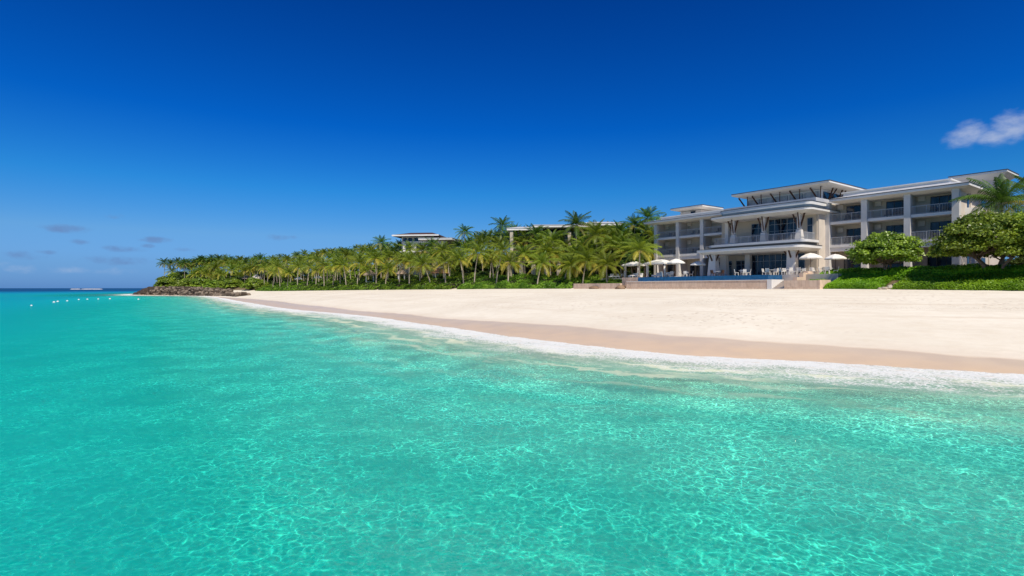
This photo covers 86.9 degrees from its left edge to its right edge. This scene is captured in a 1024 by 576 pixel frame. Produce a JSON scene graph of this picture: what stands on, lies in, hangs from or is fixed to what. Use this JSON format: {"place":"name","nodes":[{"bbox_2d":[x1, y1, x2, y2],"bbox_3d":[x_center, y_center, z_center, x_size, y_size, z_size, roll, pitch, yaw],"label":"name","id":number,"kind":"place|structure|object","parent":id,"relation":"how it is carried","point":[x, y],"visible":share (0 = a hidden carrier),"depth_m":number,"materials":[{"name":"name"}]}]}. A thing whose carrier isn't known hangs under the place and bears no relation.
{"place":"outdoors","nodes":[
{"label":"outdoors","id":0,"kind":"place"},
{"bbox_2d":[0,288,1023,575],"bbox_3d":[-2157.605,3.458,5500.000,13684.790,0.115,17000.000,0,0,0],"label":"sea","id":1,"kind":"structure","parent":0,"point":[126,448],"depth_m":10.23,"materials":[{"name":"liquid"}]},
{"bbox_2d":[0,0,1023,287],"label":"sky","id":2,"kind":"structure","parent":0,"point":[134,134],"materials":[{"name":"blue"}]},
{"bbox_2d":[77,280,1023,575],"bbox_3d":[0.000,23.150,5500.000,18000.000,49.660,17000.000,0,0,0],"label":"beach","id":3,"kind":"structure","parent":0,"point":[969,330],"depth_m":22.61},
{"bbox_2d":[156,277,176,286],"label":"bush","id":4,"kind":"object","parent":3,"relation":"on","point":[167,280],"visible":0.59,"depth_m":284.18,"materials":[{"name":"green plant"}]},
{"bbox_2d":[133,286,241,296],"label":"rubble","id":5,"kind":"object","parent":3,"relation":"on","point":[144,290],"visible":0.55,"depth_m":254.55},
{"bbox_2d":[189,277,210,287],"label":"bush","id":6,"kind":"object","parent":3,"relation":"on","point":[198,282],"visible":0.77,"depth_m":266.37,"materials":[{"name":"green plant"}]},
{"bbox_2d":[213,280,231,288],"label":"bush","id":7,"kind":"object","parent":3,"relation":"on","point":[220,284],"visible":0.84,"depth_m":264.09,"materials":[{"name":"green plant"}]},
{"bbox_2d":[221,264,238,277],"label":"palm tree","id":8,"kind":"object","parent":3,"relation":"on","point":[230,268],"visible":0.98,"depth_m":273.28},
{"bbox_2d":[225,278,242,287],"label":"bush","id":9,"kind":"object","parent":3,"relation":"on","point":[234,282],"visible":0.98,"depth_m":263.35,"materials":[{"name":"green plant"}]},
{"bbox_2d":[240,277,262,288],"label":"bush","id":10,"kind":"object","parent":3,"relation":"on","point":[250,282],"visible":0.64,"depth_m":252.62,"materials":[{"name":"green plant"}]},
{"bbox_2d":[267,259,287,284],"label":"palm tree","id":11,"kind":"object","parent":3,"relation":"on","point":[277,264],"visible":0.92,"depth_m":223.27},
{"bbox_2d":[255,280,316,290],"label":"ground cover","id":12,"kind":"object","parent":3,"relation":"on","point":[291,286],"visible":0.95,"depth_m":221.53,"materials":[{"name":"green plant"}]},
{"bbox_2d":[280,266,297,285],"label":"palm tree","id":13,"kind":"object","parent":3,"relation":"on","point":[288,270],"visible":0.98,"depth_m":215.12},
{"bbox_2d":[289,260,304,284],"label":"palm tree","id":14,"kind":"object","parent":3,"relation":"on","point":[297,264],"visible":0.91,"depth_m":212.61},
{"bbox_2d":[306,264,325,284],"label":"palm tree","id":15,"kind":"object","parent":3,"relation":"on","point":[314,272],"visible":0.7,"depth_m":195.36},
{"bbox_2d":[314,259,330,285],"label":"palm tree","id":16,"kind":"object","parent":3,"relation":"on","point":[323,266],"visible":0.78,"depth_m":182.36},
{"bbox_2d":[323,257,345,284],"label":"palm tree","id":17,"kind":"object","parent":3,"relation":"on","point":[331,263],"visible":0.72,"depth_m":176.82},
{"bbox_2d":[328,256,352,283],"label":"palm tree","id":18,"kind":"object","parent":3,"relation":"on","point":[339,264],"visible":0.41,"depth_m":177.96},
{"bbox_2d":[332,258,351,284],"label":"palm tree","id":19,"kind":"object","parent":3,"relation":"on","point":[342,263],"visible":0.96,"depth_m":172.13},
{"bbox_2d":[338,248,354,279],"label":"palm tree","id":20,"kind":"object","parent":3,"relation":"on","point":[346,253],"visible":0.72,"depth_m":183.70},
{"bbox_2d":[297,277,402,290],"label":"ground cover","id":21,"kind":"object","parent":3,"relation":"on","point":[362,284],"visible":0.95,"depth_m":171.71,"materials":[{"name":"green plant"}]},
{"bbox_2d":[346,254,373,283],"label":"palm tree","id":22,"kind":"object","parent":3,"relation":"on","point":[359,259],"visible":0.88,"depth_m":166.38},
{"bbox_2d":[356,263,375,278],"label":"palm tree","id":23,"kind":"object","parent":3,"relation":"on","point":[366,267],"visible":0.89,"depth_m":164.91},
{"bbox_2d":[362,249,388,282],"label":"palm tree","id":24,"kind":"object","parent":3,"relation":"on","point":[374,254],"visible":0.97,"depth_m":158.39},
{"bbox_2d":[370,235,390,277],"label":"palm tree","id":25,"kind":"object","parent":3,"relation":"on","point":[380,240],"visible":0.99,"depth_m":167.42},
{"bbox_2d":[376,259,397,283],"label":"palm tree","id":26,"kind":"object","parent":3,"relation":"on","point":[386,265],"visible":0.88,"depth_m":154.12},
{"bbox_2d":[388,251,410,283],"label":"palm tree","id":27,"kind":"object","parent":3,"relation":"on","point":[397,260],"visible":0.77,"depth_m":144.03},
{"bbox_2d":[398,253,417,284],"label":"palm tree","id":28,"kind":"object","parent":3,"relation":"on","point":[408,255],"visible":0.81,"depth_m":141.50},
{"bbox_2d":[397,240,419,253],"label":"palm tree","id":29,"kind":"object","parent":3,"relation":"on","point":[408,244],"visible":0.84,"depth_m":148.78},
{"bbox_2d":[406,253,434,280],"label":"palm tree","id":30,"kind":"object","parent":3,"relation":"on","point":[412,267],"visible":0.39,"depth_m":139.64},
{"bbox_2d":[411,242,430,277],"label":"palm tree","id":31,"kind":"object","parent":3,"relation":"on","point":[422,247],"visible":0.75,"depth_m":147.76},
{"bbox_2d":[407,254,436,281],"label":"palm tree","id":32,"kind":"object","parent":3,"relation":"on","point":[424,262],"visible":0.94,"depth_m":135.39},
{"bbox_2d":[392,233,461,275],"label":"villa","id":33,"kind":"object","parent":3,"relation":"on","point":[418,238],"visible":0.2,"depth_m":158.25,"materials":[{"name":"white paint"}]},
{"bbox_2d":[378,275,477,289],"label":"ground cover","id":34,"kind":"object","parent":3,"relation":"on","point":[453,282],"visible":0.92,"depth_m":135.85,"materials":[{"name":"green plant"}]},
{"bbox_2d":[421,237,440,275],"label":"palm tree","id":35,"kind":"object","parent":3,"relation":"on","point":[431,241],"visible":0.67,"depth_m":147.23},
{"bbox_2d":[420,246,446,269],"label":"palm tree","id":36,"kind":"object","parent":3,"relation":"on","point":[431,248],"visible":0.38,"depth_m":143.41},
{"bbox_2d":[431,241,453,278],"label":"palm tree","id":37,"kind":"object","parent":3,"relation":"on","point":[442,249],"visible":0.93,"depth_m":133.44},
{"bbox_2d":[430,252,458,282],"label":"palm tree","id":38,"kind":"object","parent":3,"relation":"on","point":[444,258],"visible":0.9,"depth_m":129.61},
{"bbox_2d":[445,250,472,282],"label":"palm tree","id":39,"kind":"object","parent":3,"relation":"on","point":[460,258],"visible":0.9,"depth_m":127.31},
{"bbox_2d":[454,225,472,256],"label":"palm tree","id":40,"kind":"object","parent":3,"relation":"on","point":[464,229],"visible":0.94,"depth_m":156.17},
{"bbox_2d":[458,257,487,272],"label":"broadleaf tree","id":41,"kind":"object","parent":3,"relation":"on","point":[478,269],"visible":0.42,"depth_m":139.29,"materials":[{"name":"green plant"}]},
{"bbox_2d":[462,241,493,282],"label":"palm tree","id":42,"kind":"object","parent":3,"relation":"on","point":[477,251],"visible":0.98,"depth_m":122.05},
{"bbox_2d":[467,233,495,270],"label":"palm tree","id":43,"kind":"object","parent":3,"relation":"on","point":[478,239],"visible":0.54,"depth_m":135.84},
{"bbox_2d":[479,247,504,279],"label":"palm tree","id":44,"kind":"object","parent":3,"relation":"on","point":[491,258],"visible":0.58,"depth_m":124.12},
{"bbox_2d":[485,235,508,274],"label":"palm tree","id":45,"kind":"object","parent":3,"relation":"on","point":[500,239],"visible":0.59,"depth_m":134.53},
{"bbox_2d":[488,215,512,250],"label":"palm tree","id":46,"kind":"object","parent":3,"relation":"on","point":[503,223],"visible":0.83,"depth_m":144.31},
{"bbox_2d":[489,240,514,282],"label":"palm tree","id":47,"kind":"object","parent":3,"relation":"on","point":[502,246],"visible":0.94,"depth_m":117.31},
{"bbox_2d":[492,250,527,281],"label":"palm tree","id":48,"kind":"object","parent":3,"relation":"on","point":[507,259],"visible":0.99,"depth_m":115.20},
{"bbox_2d":[504,230,523,250],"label":"palm tree","id":49,"kind":"object","parent":3,"relation":"on","point":[519,239],"visible":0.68,"depth_m":127.20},
{"bbox_2d":[510,243,536,273],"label":"palm tree","id":50,"kind":"object","parent":3,"relation":"on","point":[523,250],"visible":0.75,"depth_m":120.06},
{"bbox_2d":[511,230,536,253],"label":"palm tree","id":51,"kind":"object","parent":3,"relation":"on","point":[524,238],"visible":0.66,"depth_m":125.50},
{"bbox_2d":[457,271,594,288],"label":"ground cover","id":52,"kind":"object","parent":3,"relation":"on","point":[521,281],"visible":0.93,"depth_m":112.37,"materials":[{"name":"green plant"}]},
{"bbox_2d":[523,233,546,272],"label":"palm tree","id":53,"kind":"object","parent":3,"relation":"on","point":[538,242],"visible":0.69,"depth_m":122.13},
{"bbox_2d":[524,223,548,256],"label":"palm tree","id":54,"kind":"object","parent":3,"relation":"on","point":[536,230],"visible":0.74,"depth_m":124.51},
{"bbox_2d":[525,251,557,283],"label":"palm tree","id":55,"kind":"object","parent":3,"relation":"on","point":[540,260],"visible":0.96,"depth_m":109.38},
{"bbox_2d":[527,243,561,274],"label":"palm tree","id":56,"kind":"object","parent":3,"relation":"on","point":[545,244],"visible":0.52,"depth_m":114.09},
{"bbox_2d":[505,260,588,275],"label":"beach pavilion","id":57,"kind":"structure","parent":3,"relation":"on","point":[533,270],"depth_m":120.79,"materials":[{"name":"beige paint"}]},
{"bbox_2d":[530,239,566,276],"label":"palm tree","id":58,"kind":"object","parent":3,"relation":"on","point":[548,248],"visible":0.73,"depth_m":113.20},
{"bbox_2d":[536,229,570,273],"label":"palm tree","id":59,"kind":"object","parent":3,"relation":"on","point":[549,236],"visible":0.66,"depth_m":119.06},
{"bbox_2d":[548,236,578,258],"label":"palm tree","id":60,"kind":"object","parent":3,"relation":"on","point":[568,242],"visible":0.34,"depth_m":119.71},
{"bbox_2d":[507,222,621,275],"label":"hotel wing","id":61,"kind":"structure","parent":3,"relation":"on","point":[552,227],"depth_m":126.63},
{"bbox_2d":[552,252,588,280],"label":"palm tree","id":62,"kind":"object","parent":3,"relation":"on","point":[569,261],"visible":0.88,"depth_m":103.66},
{"bbox_2d":[558,210,590,245],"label":"palm tree","id":63,"kind":"object","parent":3,"relation":"on","point":[576,219],"visible":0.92,"depth_m":119.49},
{"bbox_2d":[557,242,596,276],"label":"palm tree","id":64,"kind":"object","parent":3,"relation":"on","point":[572,250],"visible":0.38,"depth_m":107.39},
{"bbox_2d":[565,243,605,283],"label":"palm tree","id":65,"kind":"object","parent":3,"relation":"on","point":[586,254],"visible":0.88,"depth_m":103.03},
{"bbox_2d":[576,243,610,274],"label":"palm tree","id":66,"kind":"object","parent":3,"relation":"on","point":[593,248],"visible":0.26,"depth_m":106.92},
{"bbox_2d":[559,273,628,283],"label":"ground cover","id":67,"kind":"object","parent":3,"relation":"on","point":[590,278],"visible":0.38,"depth_m":104.02,"materials":[{"name":"green plant"}]},
{"bbox_2d":[574,218,615,273],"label":"palm tree","id":68,"kind":"object","parent":3,"relation":"on","point":[595,230],"visible":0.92,"depth_m":108.06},
{"bbox_2d":[573,283,621,288],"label":"garden wall","id":69,"kind":"structure","parent":3,"relation":"on","point":[599,285],"depth_m":94.29,"materials":[{"name":"beige stone"}]},
{"bbox_2d":[588,250,626,281],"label":"palm tree","id":70,"kind":"object","parent":3,"relation":"on","point":[606,260],"visible":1,"depth_m":96.52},
{"bbox_2d":[585,276,633,283],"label":"ground cover","id":71,"kind":"object","parent":3,"relation":"on","point":[610,281],"visible":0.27,"depth_m":98.29,"materials":[{"name":"green plant"}]},
{"bbox_2d":[592,233,633,267],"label":"palm tree","id":72,"kind":"object","parent":3,"relation":"on","point":[610,241],"visible":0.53,"depth_m":104.49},
{"bbox_2d":[606,220,633,267],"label":"palm tree","id":73,"kind":"object","parent":3,"relation":"on","point":[620,227],"visible":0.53,"depth_m":112.43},
{"bbox_2d":[607,228,640,248],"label":"palm tree","id":74,"kind":"object","parent":3,"relation":"on","point":[619,231],"visible":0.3,"depth_m":107.38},
{"bbox_2d":[602,235,649,274],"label":"palm tree","id":75,"kind":"object","parent":3,"relation":"on","point":[624,244],"visible":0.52,"depth_m":99.64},
{"bbox_2d":[618,214,645,233],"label":"palm tree","id":76,"kind":"object","parent":3,"relation":"on","point":[634,222],"visible":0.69,"depth_m":116.74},
{"bbox_2d":[611,232,653,261],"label":"palm tree","id":77,"kind":"object","parent":3,"relation":"on","point":[641,235],"visible":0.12,"depth_m":105.73,"materials":[{"name":"green plant"}]},
{"bbox_2d":[619,233,663,276],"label":"palm tree","id":78,"kind":"object","parent":3,"relation":"on","point":[640,244],"visible":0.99,"depth_m":90.29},
{"bbox_2d":[634,223,653,239],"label":"palm tree","id":79,"kind":"object","parent":3,"relation":"on","point":[650,231],"visible":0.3,"depth_m":111.51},
{"bbox_2d":[631,206,665,238],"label":"palm tree","id":80,"kind":"object","parent":3,"relation":"on","point":[647,211],"visible":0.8,"depth_m":116.23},
{"bbox_2d":[601,274,840,281],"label":"terrace","id":81,"kind":"structure","parent":3,"relation":"on","point":[831,277],"depth_m":69.10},
{"bbox_2d":[605,247,629,277],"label":"palm tree","id":82,"kind":"object","parent":81,"relation":"on","point":[617,260],"visible":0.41,"depth_m":101.28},
{"bbox_2d":[621,261,644,276],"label":"cabana","id":83,"kind":"object","parent":81,"relation":"on","point":[631,264],"visible":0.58,"depth_m":95.75,"materials":[{"name":"beige fabric"}]},
{"bbox_2d":[618,250,651,272],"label":"broadleaf tree","id":84,"kind":"object","parent":81,"relation":"on","point":[623,260],"visible":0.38,"depth_m":97.03,"materials":[{"name":"green plant"}]},
{"bbox_2d":[630,237,662,276],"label":"palm tree","id":85,"kind":"object","parent":81,"relation":"on","point":[649,250],"visible":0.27,"depth_m":98.67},
{"bbox_2d":[644,259,674,276],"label":"cabana","id":86,"kind":"object","parent":81,"relation":"on","point":[659,262],"visible":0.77,"depth_m":91.30,"materials":[{"name":"beige fabric"}]},
{"bbox_2d":[626,275,783,288],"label":"swimming pool","id":87,"kind":"structure","parent":81,"relation":"in","point":[734,282],"depth_m":77.16,"materials":[{"name":"blue tile"}]},
{"bbox_2d":[799,253,822,266],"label":"parasol","id":88,"kind":"object","parent":81,"relation":"on","point":[810,256],"visible":0.88,"depth_m":73.27,"materials":[{"name":"beige fabric"}]},
{"bbox_2d":[643,169,1018,276],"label":"hotel","id":89,"kind":"structure","parent":81,"relation":"on","point":[780,228],"depth_m":77.88,"materials":[{"name":"beige paint"}]},
{"bbox_2d":[690,263,699,275],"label":"window","id":90,"kind":"structure","parent":89,"relation":"in","point":[695,270],"depth_m":98.62,"materials":[{"name":"glass"}]},
{"bbox_2d":[736,260,744,274],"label":"window","id":91,"kind":"structure","parent":89,"relation":"in","point":[740,264],"depth_m":86.25,"materials":[{"name":"glass"}]},
{"bbox_2d":[751,223,763,240],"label":"window","id":92,"kind":"structure","parent":89,"relation":"in","point":[755,228],"depth_m":84.07,"materials":[{"name":"glass"}]},
{"bbox_2d":[752,253,786,274],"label":"window","id":93,"kind":"structure","parent":89,"relation":"in","point":[771,261],"depth_m":82.52,"materials":[{"name":"glass"}]},
{"bbox_2d":[769,217,797,240],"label":"window","id":94,"kind":"structure","parent":89,"relation":"in","point":[784,225],"depth_m":80.77,"materials":[{"name":"glass"}]},
{"bbox_2d":[798,253,804,272],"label":"window","id":95,"kind":"structure","parent":89,"relation":"in","point":[801,262],"depth_m":78.51,"materials":[{"name":"glass"}]},
{"bbox_2d":[807,217,812,238],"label":"window","id":96,"kind":"structure","parent":89,"relation":"in","point":[809,220],"depth_m":77.60,"materials":[{"name":"glass"}]},
{"bbox_2d":[844,257,860,268],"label":"window","id":97,"kind":"structure","parent":89,"relation":"in","point":[847,263],"depth_m":77.73,"materials":[{"name":"glass"}]},
{"bbox_2d":[846,228,860,242],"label":"window","id":98,"kind":"structure","parent":89,"relation":"in","point":[855,232],"depth_m":77.28,"materials":[{"name":"glass"}]},
{"bbox_2d":[846,205,860,220],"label":"window","id":99,"kind":"structure","parent":89,"relation":"in","point":[856,208],"depth_m":77.28,"materials":[{"name":"glass"}]},
{"bbox_2d":[886,225,903,233],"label":"window","id":100,"kind":"structure","parent":89,"relation":"in","point":[895,228],"depth_m":73.02,"materials":[{"name":"glass"}]},
{"bbox_2d":[886,200,903,216],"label":"window","id":101,"kind":"structure","parent":89,"relation":"in","point":[900,203],"depth_m":73.22,"materials":[{"name":"glass"}]},
{"bbox_2d":[927,255,951,267],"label":"window","id":102,"kind":"structure","parent":89,"relation":"in","point":[931,261],"depth_m":69.29,"materials":[{"name":"glass"}]},
{"bbox_2d":[930,221,951,237],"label":"window","id":103,"kind":"structure","parent":89,"relation":"in","point":[933,225],"depth_m":69.29,"materials":[{"name":"glass"}]},
{"bbox_2d":[930,194,951,212],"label":"window","id":104,"kind":"structure","parent":89,"relation":"in","point":[944,199],"depth_m":69.03,"materials":[{"name":"glass"}]},
{"bbox_2d":[824,254,846,269],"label":"parasol","id":105,"kind":"object","parent":81,"relation":"on","point":[835,257],"visible":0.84,"depth_m":68.99,"materials":[{"name":"beige fabric"}]},
{"bbox_2d":[772,276,798,288],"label":"steps","id":106,"kind":"structure","parent":3,"relation":"on","point":[780,285],"depth_m":69.91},
{"bbox_2d":[793,271,813,279],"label":"step flank wall","id":107,"kind":"structure","parent":3,"relation":"on","point":[802,276],"depth_m":70.08,"materials":[{"name":"beige stone"}]},
{"bbox_2d":[784,280,830,288],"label":"garden wall","id":108,"kind":"structure","parent":3,"relation":"on","point":[804,284],"depth_m":66.00,"materials":[{"name":"beige stone"}]},
{"bbox_2d":[823,274,892,288],"bbox_3d":[41.038,-0.704,64.021,4.779,1.944,5.989,0,0,-38],"label":"hedge","id":109,"kind":"object","parent":3,"relation":"on","point":[849,281],"visible":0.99,"depth_m":63.04,"materials":[{"name":"green plant"}]},
{"bbox_2d":[844,230,926,271],"bbox_3d":[44.571,-4.166,64.935,7.945,5.554,7.852,0,0,-25],"label":"broadleaf tree","id":110,"kind":"object","parent":3,"relation":"on","point":[877,248],"visible":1,"depth_m":63.10,"materials":[{"name":"green plant"}]},
{"bbox_2d":[820,263,1023,279],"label":"hedge","id":111,"kind":"object","parent":3,"relation":"on","point":[898,273],"visible":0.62,"depth_m":60.69,"materials":[{"name":"green plant"}]},
{"bbox_2d":[891,272,1023,290],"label":"hedge","id":112,"kind":"object","parent":3,"relation":"on","point":[1014,281],"visible":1,"depth_m":55.47,"materials":[{"name":"green plant"}]},
{"bbox_2d":[923,209,1023,270],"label":"broadleaf tree","id":113,"kind":"object","parent":3,"relation":"on","point":[977,236],"visible":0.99,"depth_m":55.07,"materials":[{"name":"green plant"}]},
{"bbox_2d":[948,173,1023,263],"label":"palm tree","id":114,"kind":"object","parent":3,"relation":"on","point":[1001,192],"visible":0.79,"depth_m":60.12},
{"bbox_2d":[989,175,1023,211],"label":"palm tree","id":115,"kind":"object","parent":3,"relation":"on","point":[1018,177],"visible":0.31,"depth_m":63.84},
{"bbox_2d":[993,211,1023,251],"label":"broadleaf tree","id":116,"kind":"object","parent":3,"relation":"on","point":[1020,223],"visible":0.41,"depth_m":53.36,"materials":[{"name":"green plant"}]},
{"bbox_2d":[998,256,1023,264],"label":"bush","id":117,"kind":"object","parent":3,"relation":"on","point":[1018,260],"visible":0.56,"depth_m":62.38,"materials":[{"name":"green plant"}]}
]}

